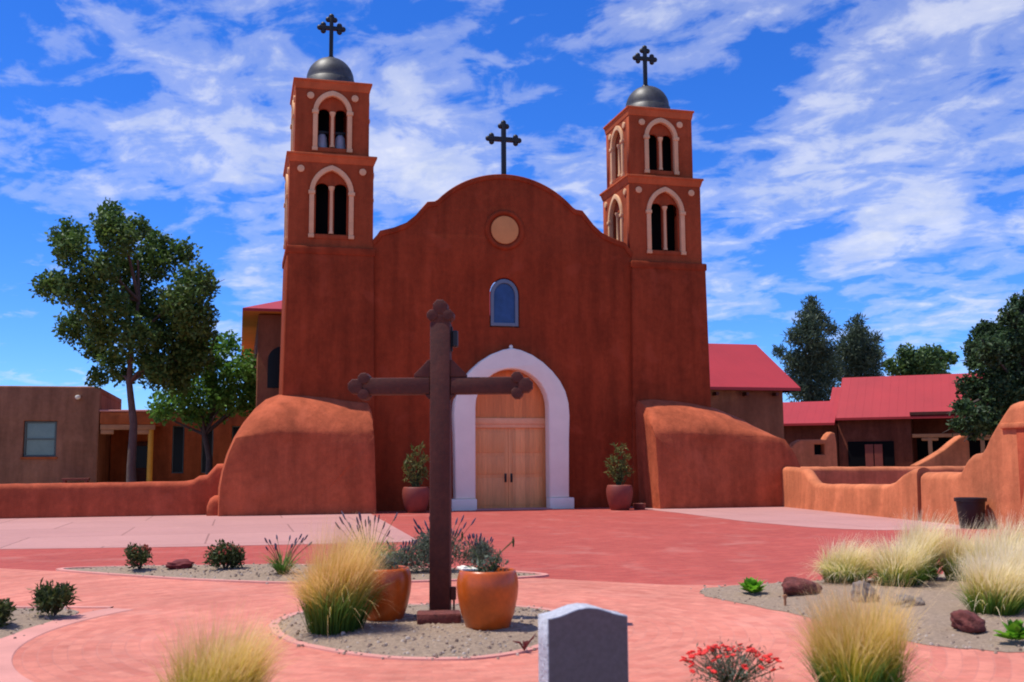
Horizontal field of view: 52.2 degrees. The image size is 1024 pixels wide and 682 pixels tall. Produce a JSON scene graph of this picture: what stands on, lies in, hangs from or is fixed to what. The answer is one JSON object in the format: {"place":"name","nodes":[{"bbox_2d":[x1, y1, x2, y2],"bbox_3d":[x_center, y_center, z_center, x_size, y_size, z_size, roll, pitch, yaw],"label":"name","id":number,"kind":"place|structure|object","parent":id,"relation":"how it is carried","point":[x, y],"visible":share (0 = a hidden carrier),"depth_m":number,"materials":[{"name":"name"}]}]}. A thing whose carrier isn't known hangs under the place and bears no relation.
{"place":"outdoors","nodes":[
{"label":"outdoors","id":0,"kind":"place"},
{"bbox_2d":[0,568,1023,681],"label":"path","id":1,"kind":"structure","parent":0,"point":[669,626],"depth_m":9.10,"materials":[{"name":"concrete"}]},
{"bbox_2d":[0,608,78,638],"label":"gravel bed","id":2,"kind":"object","parent":1,"relation":"on","point":[21,622],"visible":0.65,"depth_m":10.08,"materials":[{"name":"beige gravel"}]},
{"bbox_2d":[0,597,16,628],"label":"bush","id":3,"kind":"object","parent":2,"relation":"on","point":[6,607],"visible":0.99,"depth_m":9.59,"materials":[{"name":"green plant"}]},
{"bbox_2d":[26,576,80,616],"bbox_3d":[-4.527,2.532,10.339,0.492,0.399,0.430,4,-8,-33],"label":"bush","id":4,"kind":"object","parent":2,"relation":"on","point":[51,599],"visible":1,"depth_m":10.28,"materials":[{"name":"green plant"}]},
{"bbox_2d":[15,606,113,608],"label":"kerb","id":5,"kind":"structure","parent":1,"relation":"on","point":[98,607],"depth_m":11.08,"materials":[{"name":"concrete"}]},
{"bbox_2d":[0,608,132,681],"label":"kerb","id":6,"kind":"structure","parent":1,"relation":"on","point":[10,646],"depth_m":9.21,"materials":[{"name":"pink concrete"}]},
{"bbox_2d":[269,603,554,660],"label":"kerb","id":7,"kind":"structure","parent":1,"relation":"on","point":[378,656],"depth_m":8.29,"materials":[{"name":"concrete"}]},
{"bbox_2d":[278,604,546,656],"bbox_3d":[-0.714,2.599,9.633,2.867,0.072,3.248,1,-7,-15],"label":"gravel bed","id":8,"kind":"object","parent":1,"relation":"on","point":[421,649],"visible":0.48,"depth_m":8.78,"materials":[{"name":"beige gravel"}]},
{"bbox_2d":[274,513,399,635],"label":"feather grass","id":9,"kind":"object","parent":8,"relation":"on","point":[335,594],"depth_m":9.02,"materials":[{"name":"beige plant"}]},
{"bbox_2d":[363,550,411,621],"bbox_3d":[-1.206,2.294,9.819,0.524,0.669,0.524,1,-7,-15],"label":"potted plant","id":10,"kind":"object","parent":8,"relation":"on","point":[399,596],"visible":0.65,"depth_m":9.61,"materials":[{"name":"orange plant"}]},
{"bbox_2d":[417,610,460,624],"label":"stone slab","id":11,"kind":"structure","parent":8,"relation":"on","point":[439,616],"depth_m":9.44,"materials":[{"name":"red stone"}]},
{"bbox_2d":[348,300,532,609],"bbox_3d":[-0.679,1.188,9.961,1.769,3.174,0.188,-1,-7,2],"label":"wooden cross","id":12,"kind":"object","parent":8,"relation":"on","point":[440,380],"visible":0.98,"depth_m":9.95,"materials":[{"name":"brown wood"}]},
{"bbox_2d":[457,531,517,630],"bbox_3d":[-0.217,2.129,9.286,0.550,0.843,0.550,1,-7,-15],"label":"potted plant","id":13,"kind":"object","parent":8,"relation":"on","point":[487,594],"visible":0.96,"depth_m":9.07,"materials":[{"name":"orange plant"}]},
{"bbox_2d":[457,565,477,570],"bbox_3d":[-0.395,2.022,9.312,0.170,0.035,0.100,9,-3,-34],"label":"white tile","id":14,"kind":"object","parent":13,"relation":"on","point":[463,568],"visible":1,"depth_m":9.27,"materials":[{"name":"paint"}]},
{"bbox_2d":[513,633,535,650],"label":"wilted sprig","id":15,"kind":"object","parent":8,"relation":"on","point":[525,644],"visible":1,"depth_m":8.31,"materials":[{"name":"brown plant"}]},
{"bbox_2d":[3,563,1023,660],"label":"loose pebbles","id":16,"kind":"object","parent":1,"relation":"on","point":[492,642],"visible":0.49,"depth_m":9.18,"materials":[{"name":"grey gravel"}]},
{"bbox_2d":[538,603,628,681],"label":"headstone","id":17,"kind":"object","parent":1,"relation":"on","point":[580,642],"visible":1,"depth_m":6.30,"materials":[{"name":"stone"}]},
{"bbox_2d":[679,638,783,681],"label":"red flower bush","id":18,"kind":"object","parent":1,"relation":"on","point":[731,668],"visible":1,"depth_m":6.90,"materials":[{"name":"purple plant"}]},
{"bbox_2d":[700,574,1023,651],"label":"gravel bed","id":19,"kind":"object","parent":1,"relation":"on","point":[943,604],"visible":0.37,"depth_m":10.50,"materials":[{"name":"beige gravel"}]},
{"bbox_2d":[738,577,765,592],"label":"lime plant","id":20,"kind":"object","parent":19,"relation":"on","point":[751,585],"visible":1,"depth_m":11.57,"materials":[{"name":"green plant"}]},
{"bbox_2d":[783,595,786,605],"bbox_3d":[2.815,2.687,10.774,0.040,0.140,0.024,1,-7,-15],"label":"bed stake","id":21,"kind":"object","parent":19,"relation":"on","point":[785,597],"visible":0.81,"depth_m":10.77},
{"bbox_2d":[781,577,822,594],"bbox_3d":[3.162,2.677,11.428,0.489,0.187,0.334,1,-7,-15],"label":"lava rock","id":22,"kind":"object","parent":19,"relation":"on","point":[792,583],"visible":0.94,"depth_m":11.31,"materials":[{"name":"red stone"}]},
{"bbox_2d":[795,532,884,583],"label":"feather grass","id":23,"kind":"object","parent":19,"relation":"on","point":[852,565],"depth_m":12.27,"materials":[{"name":"plant"}]},
{"bbox_2d":[850,580,879,602],"bbox_3d":[3.616,2.572,10.739,0.304,0.251,0.269,1,-7,-15],"label":"grey rock","id":24,"kind":"object","parent":19,"relation":"on","point":[866,585],"visible":0.56,"depth_m":10.66,"materials":[{"name":"grey stone"}]},
{"bbox_2d":[890,594,924,607],"bbox_3d":[3.956,2.594,10.411,0.372,0.133,0.240,1,-7,-15],"label":"grey rock","id":25,"kind":"object","parent":19,"relation":"on","point":[918,601],"visible":0.47,"depth_m":10.34,"materials":[{"name":"grey stone"}]},
{"bbox_2d":[950,609,985,632],"bbox_3d":[3.924,2.403,9.016,0.281,0.174,0.343,-2,-7,13],"label":"lava rock","id":26,"kind":"object","parent":19,"relation":"on","point":[968,621],"visible":1,"depth_m":8.91,"materials":[{"name":"red stone"}]},
{"bbox_2d":[936,515,1000,582],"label":"feather grass","id":27,"kind":"object","parent":19,"relation":"on","point":[953,548],"depth_m":12.48,"materials":[{"name":"beige plant"}]},
{"bbox_2d":[977,504,1023,550],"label":"feather grass","id":28,"kind":"object","parent":19,"relation":"on","point":[1021,534],"depth_m":12.64,"materials":[{"name":"beige plant"}]},
{"bbox_2d":[993,619,1023,639],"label":"lime plant","id":29,"kind":"object","parent":19,"relation":"on","point":[1015,630],"visible":1,"depth_m":8.45,"materials":[{"name":"green plant"}]},
{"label":"gravel bed","id":30,"kind":"structure","parent":1,"relation":"on","visible":0},
{"bbox_2d":[129,596,297,681],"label":"feather grass","id":31,"kind":"object","parent":30,"relation":"on","point":[224,664],"depth_m":5.95,"materials":[{"name":"beige plant"}]},
{"bbox_2d":[778,565,947,681],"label":"feather grass","id":32,"kind":"object","parent":30,"relation":"on","point":[856,650],"depth_m":6.46,"materials":[{"name":"beige plant"}]},
{"bbox_2d":[0,507,1023,584],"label":"plaza","id":33,"kind":"structure","parent":0,"point":[630,545],"depth_m":18.54,"materials":[{"name":"concrete"}]},
{"bbox_2d":[0,514,414,548],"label":"concrete pad","id":34,"kind":"object","parent":33,"relation":"on","point":[120,532],"visible":0.7,"depth_m":23.72,"materials":[{"name":"pink concrete"}]},
{"bbox_2d":[68,564,536,581],"bbox_3d":[-3.070,3.167,14.383,7.064,0.062,2.195,-2,-7,14],"label":"gravel bed","id":35,"kind":"object","parent":33,"relation":"on","point":[200,573],"visible":0.41,"depth_m":14.15,"materials":[{"name":"beige gravel"}]},
{"bbox_2d":[122,542,153,569],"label":"bush","id":36,"kind":"object","parent":35,"relation":"on","point":[134,552],"visible":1,"depth_m":14.51,"materials":[{"name":"green plant"}]},
{"bbox_2d":[166,559,194,568],"bbox_3d":[-4.648,3.123,14.641,0.397,0.141,0.263,1,-7,-15],"label":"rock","id":37,"kind":"object","parent":35,"relation":"on","point":[181,564],"visible":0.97,"depth_m":14.54,"materials":[{"name":"red stone"}]},
{"bbox_2d":[202,539,245,568],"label":"bush","id":38,"kind":"object","parent":35,"relation":"on","point":[223,553],"visible":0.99,"depth_m":14.45,"materials":[{"name":"green plant"}]},
{"bbox_2d":[255,534,311,574],"bbox_3d":[-3.042,2.833,13.861,0.762,0.537,0.762,1,-7,-15],"label":"spiky plant","id":39,"kind":"object","parent":35,"relation":"on","point":[278,567],"visible":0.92,"depth_m":13.81,"materials":[{"name":"green plant"}]},
{"bbox_2d":[335,511,401,564],"bbox_3d":[-1.866,2.673,13.849,1.040,0.836,1.021,1,-7,-15],"label":"spiky plant","id":40,"kind":"object","parent":35,"relation":"on","point":[369,522],"visible":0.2,"depth_m":13.76,"materials":[{"name":"green plant"}]},
{"bbox_2d":[384,539,425,572],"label":"lavender bush","id":41,"kind":"object","parent":35,"relation":"on","point":[405,555],"visible":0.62,"depth_m":13.91,"materials":[{"name":"green plant"}]},
{"bbox_2d":[407,515,475,571],"bbox_3d":[-0.998,2.771,14.224,0.802,0.812,1.102,-4,-8,30],"label":"lavender bush","id":42,"kind":"object","parent":35,"relation":"on","point":[423,543],"visible":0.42,"depth_m":14.06,"materials":[{"name":"green plant"}]},
{"bbox_2d":[458,533,498,565],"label":"lavender bush","id":43,"kind":"object","parent":35,"relation":"on","point":[481,548],"visible":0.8,"depth_m":14.13,"materials":[{"name":"green plant"}]},
{"bbox_2d":[56,564,548,583],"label":"kerb","id":44,"kind":"structure","parent":33,"relation":"on","point":[64,569],"depth_m":13.79,"materials":[{"name":"concrete"}]},
{"bbox_2d":[402,440,429,512],"bbox_3d":[-2.906,4.116,31.798,0.838,2.195,0.879,-7,-9,43],"label":"potted plant","id":45,"kind":"object","parent":33,"relation":"on","point":[415,497],"visible":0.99,"depth_m":31.59,"materials":[{"name":"green plant"}]},
{"bbox_2d":[603,443,634,509],"bbox_3d":[3.376,4.223,32.755,0.838,2.128,0.881,-7,-9,44],"label":"potted plant","id":46,"kind":"object","parent":33,"relation":"on","point":[619,494],"visible":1,"depth_m":32.57,"materials":[{"name":"green plant"}]},
{"bbox_2d":[633,503,645,509],"bbox_3d":[4.022,5.223,33.004,0.420,0.190,0.420,1,-7,-15],"label":"clay bowl","id":47,"kind":"object","parent":33,"relation":"on","point":[639,506],"visible":1,"depth_m":32.85,"materials":[{"name":"brown ceramic"}]},
{"bbox_2d":[630,507,961,529],"bbox_3d":[7.962,4.831,29.061,5.670,0.001,13.050,1,-7,-15],"label":"concrete pad","id":48,"kind":"object","parent":33,"relation":"on","point":[799,517],"visible":0.67,"depth_m":27.51,"materials":[{"name":"pink concrete"}]},
{"bbox_2d":[954,497,986,528],"bbox_3d":[10.107,3.785,23.009,0.677,0.665,0.677,-4,-8,30],"label":"planter tub","id":49,"kind":"object","parent":48,"relation":"on","point":[969,509],"visible":0.91,"depth_m":22.78,"materials":[{"name":"black plastic"}]},
{"bbox_2d":[782,467,929,520],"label":"garden wall","id":50,"kind":"structure","parent":33,"relation":"on","point":[804,488],"depth_m":29.27,"materials":[{"name":"paint"}]},
{"bbox_2d":[0,0,1023,409],"label":"sky","id":51,"kind":"structure","parent":0,"point":[866,157],"materials":[{"name":"blue"}]},
{"bbox_2d":[858,529,950,589],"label":"feather grass","id":52,"kind":"object","parent":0,"point":[901,560],"depth_m":11.94,"materials":[{"name":"beige plant"}]},
{"bbox_2d":[866,506,967,580],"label":"feather grass","id":53,"kind":"object","parent":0,"point":[932,537],"depth_m":12.52,"materials":[{"name":"beige plant"}]},
{"bbox_2d":[939,543,1023,619],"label":"feather grass","id":54,"kind":"object","parent":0,"point":[991,590],"depth_m":9.73,"materials":[{"name":"beige plant"}]},
{"bbox_2d":[942,517,1023,583],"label":"feather grass","id":55,"kind":"object","parent":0,"point":[980,549],"depth_m":11.52,"materials":[{"name":"beige plant"}]},
{"bbox_2d":[952,535,1023,604],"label":"feather grass","id":56,"kind":"object","parent":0,"point":[1015,553],"depth_m":10.42,"materials":[{"name":"beige plant"}]},
{"label":"ground","id":57,"kind":"structure","parent":0,"visible":0},
{"bbox_2d":[61,478,89,482],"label":"bench","id":58,"kind":"object","parent":57,"relation":"on","point":[66,479],"visible":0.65,"depth_m":40.90,"materials":[{"name":"wood"}]},
{"bbox_2d":[0,464,223,518],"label":"garden wall","id":59,"kind":"structure","parent":57,"relation":"on","point":[198,495],"depth_m":30.38,"materials":[{"name":"red"}]},
{"bbox_2d":[0,386,250,483],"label":"adobe building","id":60,"kind":"structure","parent":57,"relation":"on","point":[52,434],"depth_m":41.95,"materials":[{"name":"paint"}]},
{"bbox_2d":[20,421,56,458],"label":"window","id":61,"kind":"structure","parent":60,"relation":"in","point":[39,436],"depth_m":41.61,"materials":[{"name":"glass"}]},
{"bbox_2d":[127,442,147,481],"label":"door","id":62,"kind":"structure","parent":60,"relation":"in","point":[142,447],"depth_m":45.92,"materials":[{"name":"black glass"}]},
{"bbox_2d":[171,426,183,472],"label":"window","id":63,"kind":"structure","parent":60,"relation":"in","point":[178,431],"depth_m":46.58,"materials":[{"name":"glass"}]},
{"bbox_2d":[201,429,213,472],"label":"window","id":64,"kind":"structure","parent":60,"relation":"in","point":[210,436],"depth_m":46.85,"materials":[{"name":"glass"}]},
{"bbox_2d":[232,426,240,439],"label":"window","id":65,"kind":"structure","parent":60,"relation":"in","point":[235,429],"depth_m":47.30,"materials":[{"name":"glass"}]},
{"bbox_2d":[27,197,224,481],"bbox_3d":[-13.224,0.454,36.047,6.282,10.594,4.562,1,-7,-15],"label":"shade tree","id":66,"kind":"object","parent":57,"relation":"on","point":[185,349],"visible":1,"depth_m":35.61,"materials":[{"name":"green plant"}]},
{"bbox_2d":[144,329,256,474],"bbox_3d":[-11.301,2.777,39.376,4.929,6.771,3.656,1,-7,-15],"label":"young tree","id":67,"kind":"object","parent":57,"relation":"on","point":[218,396],"visible":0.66,"depth_m":38.88,"materials":[{"name":"green plant"}]},
{"bbox_2d":[218,14,800,515],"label":"church","id":68,"kind":"structure","parent":57,"relation":"on","point":[588,328],"depth_m":34.15,"materials":[{"name":"red paint"}]},
{"bbox_2d":[475,428,507,507],"bbox_3d":[-0.737,4.119,33.877,1.275,2.600,0.153,1,-7,-15],"label":"door leaf","id":69,"kind":"structure","parent":68,"relation":"in","point":[491,444],"depth_m":33.90,"materials":[{"name":"brown wood"}]},
{"bbox_2d":[490,279,517,326],"bbox_3d":[-0.259,-1.264,34.494,0.940,1.570,0.120,1,-7,-15],"label":"window","id":70,"kind":"structure","parent":68,"relation":"in","point":[503,293],"depth_m":34.48,"materials":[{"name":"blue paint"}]},
{"bbox_2d":[508,428,545,507],"bbox_3d":[0.507,4.149,34.199,1.275,2.600,0.153,1,-7,-15],"label":"door leaf","id":71,"kind":"structure","parent":68,"relation":"in","point":[526,446],"depth_m":34.20,"materials":[{"name":"brown wood"}]},
{"bbox_2d":[772,294,845,401],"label":"pine tree","id":72,"kind":"object","parent":57,"relation":"on","point":[818,363],"visible":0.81,"depth_m":80.81,"materials":[{"name":"green plant"}]},
{"bbox_2d":[789,432,836,466],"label":"pierced wall","id":73,"kind":"structure","parent":57,"relation":"on","point":[822,452],"depth_m":43.37,"materials":[{"name":"paint"}]},
{"bbox_2d":[829,312,886,386],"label":"pine tree","id":74,"kind":"object","parent":57,"relation":"on","point":[863,359],"visible":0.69,"depth_m":86.50,"materials":[{"name":"green plant"}]},
{"bbox_2d":[804,466,964,483],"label":"courtyard wall","id":75,"kind":"structure","parent":57,"relation":"on","point":[862,475],"depth_m":39.33,"materials":[{"name":"paint"}]},
{"bbox_2d":[783,373,1001,466],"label":"red roofed house","id":76,"kind":"structure","parent":57,"relation":"on","point":[897,421],"depth_m":54.44,"materials":[{"name":"metal"}]},
{"bbox_2d":[848,441,894,466],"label":"window","id":77,"kind":"structure","parent":76,"relation":"in","point":[866,453],"depth_m":53.75,"materials":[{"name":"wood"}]},
{"bbox_2d":[881,342,959,375],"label":"round tree","id":78,"kind":"object","parent":57,"relation":"on","point":[927,359],"visible":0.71,"depth_m":93.80,"materials":[{"name":"green plant"}]},
{"bbox_2d":[910,435,969,466],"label":"sloping wall","id":79,"kind":"structure","parent":57,"relation":"on","point":[954,451],"depth_m":47.29,"materials":[{"name":"paint"}]},
{"bbox_2d":[921,401,1023,530],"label":"gate wall","id":80,"kind":"structure","parent":57,"relation":"on","point":[993,473],"depth_m":22.93,"materials":[{"name":"paint"}]},
{"bbox_2d":[943,289,1023,441],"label":"dark tree","id":81,"kind":"object","parent":57,"relation":"on","point":[994,356],"visible":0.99,"depth_m":45.09,"materials":[{"name":"green plant"}]}
]}

